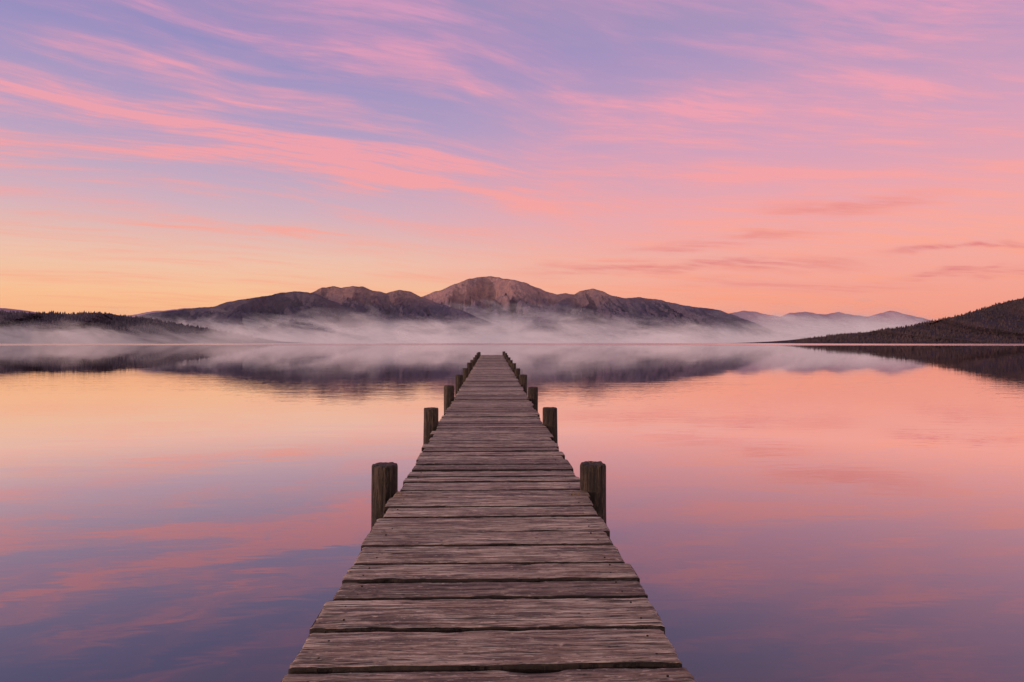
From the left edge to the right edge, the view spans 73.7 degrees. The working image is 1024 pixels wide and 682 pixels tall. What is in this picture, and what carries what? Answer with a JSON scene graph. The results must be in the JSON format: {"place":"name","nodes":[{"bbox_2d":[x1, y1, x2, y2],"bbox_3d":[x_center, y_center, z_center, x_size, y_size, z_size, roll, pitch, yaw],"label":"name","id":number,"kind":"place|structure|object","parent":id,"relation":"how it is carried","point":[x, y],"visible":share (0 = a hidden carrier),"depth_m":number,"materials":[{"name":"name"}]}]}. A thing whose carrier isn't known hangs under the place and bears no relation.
{"place":"outdoors","nodes":[
{"label":"outdoors","id":0,"kind":"place"},
{"bbox_2d":[0,308,189,316],"bbox_3d":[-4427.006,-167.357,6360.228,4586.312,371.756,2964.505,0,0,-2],"label":"hills","id":1,"kind":"structure","parent":0,"point":[15,310],"depth_m":6449.93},
{"bbox_2d":[0,312,236,342],"bbox_3d":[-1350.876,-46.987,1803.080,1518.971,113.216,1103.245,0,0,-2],"label":"wooded hill","id":2,"kind":"structure","parent":0,"point":[142,329],"depth_m":1667.55,"materials":[{"name":"plant"}]},
{"bbox_2d":[0,309,234,342],"bbox_3d":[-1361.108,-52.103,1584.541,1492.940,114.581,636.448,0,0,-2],"label":"conifer forest","id":3,"kind":"object","parent":2,"relation":"on","point":[155,324],"visible":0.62,"depth_m":1679.95,"materials":[{"name":"green plant"}]},
{"bbox_2d":[0,329,380,342],"bbox_3d":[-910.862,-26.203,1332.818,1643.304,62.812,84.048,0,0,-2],"label":"mist bank","id":4,"kind":"structure","parent":0,"point":[90,336],"depth_m":1333.72,"materials":[{"name":"white"}]},
{"bbox_2d":[138,291,426,337],"bbox_3d":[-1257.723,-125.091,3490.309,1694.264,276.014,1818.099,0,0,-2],"label":"forested ridge","id":5,"kind":"structure","parent":0,"point":[299,311],"depth_m":3378.99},
{"bbox_2d":[312,286,503,333],"bbox_3d":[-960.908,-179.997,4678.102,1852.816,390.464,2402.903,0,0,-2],"label":"mountain range","id":6,"kind":"structure","parent":0,"point":[404,307],"depth_m":4487.04,"materials":[{"name":"grey stone"}]},
{"bbox_2d":[422,276,573,327],"bbox_3d":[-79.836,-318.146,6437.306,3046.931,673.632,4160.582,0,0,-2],"label":"distant mountain","id":7,"kind":"structure","parent":0,"point":[519,303],"depth_m":6414.76,"materials":[{"name":"brown stone"}]},
{"bbox_2d":[0,343,1023,681],"bbox_3d":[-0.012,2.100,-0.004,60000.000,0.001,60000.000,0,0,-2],"label":"lake water","id":8,"kind":"structure","parent":0,"point":[774,511],"depth_m":9.54,"materials":[{"name":"pink liquid"}]},
{"bbox_2d":[371,462,397,528],"bbox_3d":[-1.238,2.650,6.605,0.264,2.926,0.275,0,0,-2],"label":"post","id":9,"kind":"object","parent":8,"relation":"in","point":[384,485],"visible":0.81,"depth_m":6.52,"materials":[{"name":"brown wood"}]},
{"bbox_2d":[423,407,437,444],"bbox_3d":[-1.382,2.623,11.533,0.279,2.998,0.270,0,0,-2],"label":"post","id":10,"kind":"object","parent":8,"relation":"in","point":[430,419],"visible":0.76,"depth_m":11.42,"materials":[{"name":"brown wood"}]},
{"bbox_2d":[444,385,453,412],"bbox_3d":[-1.521,2.602,16.508,0.263,3.061,0.269,0,0,-2],"label":"post","id":11,"kind":"object","parent":8,"relation":"in","point":[448,394],"visible":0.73,"depth_m":16.41,"materials":[{"name":"brown wood"}]},
{"bbox_2d":[455,374,462,395],"bbox_3d":[-1.664,2.595,21.421,0.261,3.094,0.260,0,0,-2],"label":"post","id":12,"kind":"object","parent":8,"relation":"in","point":[458,381],"visible":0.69,"depth_m":21.35,"materials":[{"name":"brown wood"}]},
{"bbox_2d":[463,368,467,381],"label":"post","id":13,"kind":"object","parent":8,"relation":"in","point":[465,373],"visible":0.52,"depth_m":26.31,"materials":[{"name":"brown wood"}]},
{"bbox_2d":[467,363,471,374],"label":"post","id":14,"kind":"object","parent":8,"relation":"in","point":[469,366],"visible":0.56,"depth_m":31.19,"materials":[{"name":"brown wood"}]},
{"bbox_2d":[511,363,515,373],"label":"post","id":15,"kind":"object","parent":8,"relation":"in","point":[513,366],"visible":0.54,"depth_m":31.28,"materials":[{"name":"brown wood"}]},
{"bbox_2d":[515,368,519,380],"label":"post","id":16,"kind":"object","parent":8,"relation":"in","point":[517,371],"visible":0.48,"depth_m":26.27,"materials":[{"name":"brown wood"}]},
{"bbox_2d":[519,374,526,393],"bbox_3d":[0.364,2.596,21.541,0.276,3.091,0.266,0,0,-2],"label":"post","id":17,"kind":"object","parent":8,"relation":"in","point":[523,380],"visible":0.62,"depth_m":21.43,"materials":[{"name":"brown wood"}]},
{"bbox_2d":[528,387,537,411],"bbox_3d":[0.498,2.622,16.573,0.269,3.021,0.262,0,0,-2],"label":"post","id":18,"kind":"object","parent":8,"relation":"in","point":[533,394],"visible":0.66,"depth_m":16.46,"materials":[{"name":"brown wood"}]},
{"bbox_2d":[543,407,557,443],"bbox_3d":[0.653,2.623,11.580,0.266,2.999,0.272,0,0,-2],"label":"post","id":19,"kind":"object","parent":8,"relation":"in","point":[550,418],"visible":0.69,"depth_m":11.49,"materials":[{"name":"brown wood"}]},
{"bbox_2d":[580,461,605,523],"bbox_3d":[0.800,2.648,6.671,0.275,2.930,0.270,0,0,-2],"label":"post","id":20,"kind":"object","parent":8,"relation":"in","point":[593,479],"visible":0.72,"depth_m":6.57,"materials":[{"name":"brown wood"}]},
{"bbox_2d":[0,0,1023,320],"label":"sky","id":21,"kind":"structure","parent":0,"point":[779,158],"materials":[{"name":"pink"}]},
{"bbox_2d":[189,316,880,342],"bbox_3d":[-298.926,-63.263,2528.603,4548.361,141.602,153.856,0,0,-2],"label":"mist bank","id":22,"kind":"structure","parent":0,"point":[484,334],"depth_m":2521.86,"materials":[{"name":"white"}]},
{"bbox_2d":[520,289,772,337],"bbox_3d":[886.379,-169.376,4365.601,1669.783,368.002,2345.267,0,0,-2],"label":"mountain range","id":23,"kind":"structure","parent":0,"point":[608,312],"depth_m":4176.11,"materials":[{"name":"grey stone"}]},
{"bbox_2d":[486,317,902,331],"bbox_3d":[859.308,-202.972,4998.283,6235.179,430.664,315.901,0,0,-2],"label":"mist bank","id":24,"kind":"structure","parent":0,"point":[783,325],"depth_m":4948.99,"materials":[{"name":"white"}]},
{"bbox_2d":[729,311,931,330],"bbox_3d":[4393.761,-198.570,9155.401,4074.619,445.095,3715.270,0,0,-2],"label":"hills","id":25,"kind":"structure","parent":0,"point":[888,318],"depth_m":8892.70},
{"bbox_2d":[749,298,1023,343],"bbox_3d":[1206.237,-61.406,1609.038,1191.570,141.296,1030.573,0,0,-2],"label":"wooded hill","id":26,"kind":"structure","parent":0,"point":[1014,316],"depth_m":1414.40,"materials":[{"name":"plant"}]},
{"bbox_2d":[784,297,1023,342],"bbox_3d":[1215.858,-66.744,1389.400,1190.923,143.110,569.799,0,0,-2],"label":"conifer forest","id":27,"kind":"object","parent":26,"relation":"on","point":[842,337],"visible":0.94,"depth_m":1416.02,"materials":[{"name":"green plant"}]},
{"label":"post","id":28,"kind":"object","parent":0,"visible":0},
{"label":"beams under the deck","id":29,"kind":"object","parent":28,"relation":"on","visible":0},
{"bbox_2d":[281,355,694,681],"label":"deck planks","id":30,"kind":"object","parent":29,"relation":"on","point":[490,563],"visible":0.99,"depth_m":4.19,"materials":[{"name":"brown wood"}]},
{"bbox_2d":[307,452,668,681],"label":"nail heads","id":31,"kind":"object","parent":30,"relation":"on","point":[590,532],"visible":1,"depth_m":4.14,"materials":[{"name":"black metal"}]}
]}

